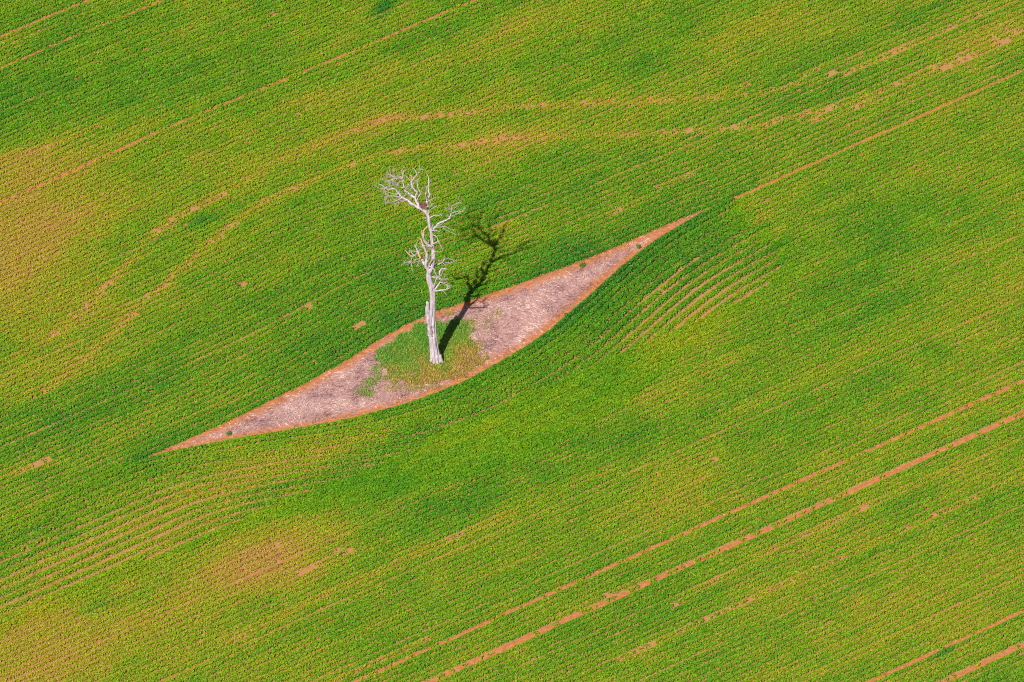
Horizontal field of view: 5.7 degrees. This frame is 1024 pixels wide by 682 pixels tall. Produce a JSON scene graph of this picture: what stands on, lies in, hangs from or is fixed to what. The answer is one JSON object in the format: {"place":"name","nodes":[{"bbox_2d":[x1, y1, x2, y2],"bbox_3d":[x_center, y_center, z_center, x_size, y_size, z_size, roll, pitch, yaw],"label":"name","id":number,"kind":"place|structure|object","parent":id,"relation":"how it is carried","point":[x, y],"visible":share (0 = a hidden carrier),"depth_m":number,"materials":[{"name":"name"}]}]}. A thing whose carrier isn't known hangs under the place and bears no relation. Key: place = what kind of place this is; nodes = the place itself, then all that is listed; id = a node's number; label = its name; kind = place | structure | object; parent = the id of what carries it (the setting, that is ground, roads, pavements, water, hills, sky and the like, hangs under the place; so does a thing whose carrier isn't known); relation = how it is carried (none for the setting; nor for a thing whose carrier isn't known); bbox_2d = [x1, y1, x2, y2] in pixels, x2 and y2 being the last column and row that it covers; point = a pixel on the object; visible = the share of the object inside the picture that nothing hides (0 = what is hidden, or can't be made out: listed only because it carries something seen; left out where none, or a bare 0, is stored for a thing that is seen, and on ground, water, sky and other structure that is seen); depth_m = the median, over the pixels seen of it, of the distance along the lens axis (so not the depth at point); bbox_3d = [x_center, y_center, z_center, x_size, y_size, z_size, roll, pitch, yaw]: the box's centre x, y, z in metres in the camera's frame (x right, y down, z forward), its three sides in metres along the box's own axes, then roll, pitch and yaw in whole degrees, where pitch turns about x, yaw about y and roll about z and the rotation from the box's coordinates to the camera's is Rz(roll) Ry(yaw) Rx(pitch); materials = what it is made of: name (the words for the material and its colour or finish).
{"place":"outdoors","nodes":[
{"label":"outdoors","id":0,"kind":"place"},
{"bbox_2d":[140,204,714,460],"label":"bare ground","id":1,"kind":"structure","parent":0,"point":[662,230],"depth_m":999.19,"materials":[{"name":"soil"}]},
{"bbox_2d":[373,165,465,364],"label":"dead tree","id":2,"kind":"object","parent":1,"relation":"on","point":[435,354],"visible":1,"depth_m":989.80,"materials":[{"name":"white wood"}]},
{"bbox_2d":[419,201,425,209],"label":"bird nest","id":3,"kind":"object","parent":2,"relation":"on","point":[421,206],"visible":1,"depth_m":986.30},
{"bbox_2d":[346,308,501,397],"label":"grass","id":4,"kind":"structure","parent":1,"relation":"on","point":[415,339],"depth_m":997.72,"materials":[{"name":"green plant"}]},
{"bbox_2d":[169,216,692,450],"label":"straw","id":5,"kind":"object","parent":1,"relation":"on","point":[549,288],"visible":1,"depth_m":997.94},
{"bbox_2d":[0,0,1023,681],"bbox_3d":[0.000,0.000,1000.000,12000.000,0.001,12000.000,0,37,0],"label":"soil","id":6,"kind":"structure","parent":0,"point":[38,462],"depth_m":999.93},
{"bbox_2d":[0,0,90,37],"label":"wheel track","id":7,"kind":"structure","parent":6,"relation":"on","point":[41,19],"depth_m":1043.33,"materials":[{"name":"red soil"}]},
{"bbox_2d":[0,0,161,68],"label":"wheel track","id":8,"kind":"structure","parent":6,"relation":"on","point":[145,7],"depth_m":1041.78,"materials":[{"name":"red soil"}]},
{"bbox_2d":[0,0,478,203],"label":"wheel track","id":9,"kind":"structure","parent":6,"relation":"on","point":[91,162],"depth_m":1030.91,"materials":[{"name":"red soil"}]},
{"bbox_2d":[0,0,1023,681],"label":"crop","id":10,"kind":"object","parent":6,"relation":"on","point":[592,400],"visible":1,"depth_m":999.98,"materials":[{"name":"green plant"}]},
{"bbox_2d":[353,379,1023,681],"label":"wheel track","id":11,"kind":"structure","parent":6,"relation":"on","point":[687,532],"depth_m":976.26,"materials":[{"name":"orange soil"}]},
{"bbox_2d":[426,411,1023,681],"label":"wheel track","id":12,"kind":"structure","parent":6,"relation":"on","point":[722,549],"depth_m":974.29,"materials":[{"name":"orange soil"}]},
{"bbox_2d":[728,69,1023,200],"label":"wheel track","id":13,"kind":"structure","parent":6,"relation":"on","point":[870,138],"depth_m":1027.48,"materials":[{"name":"red soil"}]},
{"bbox_2d":[868,610,1022,681],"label":"wheel track","id":14,"kind":"structure","parent":6,"relation":"on","point":[1020,612],"depth_m":962.15,"materials":[{"name":"red soil"}]},
{"bbox_2d":[942,643,1023,681],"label":"wheel track","id":15,"kind":"structure","parent":6,"relation":"on","point":[982,663],"depth_m":959.99,"materials":[{"name":"red soil"}]}
]}

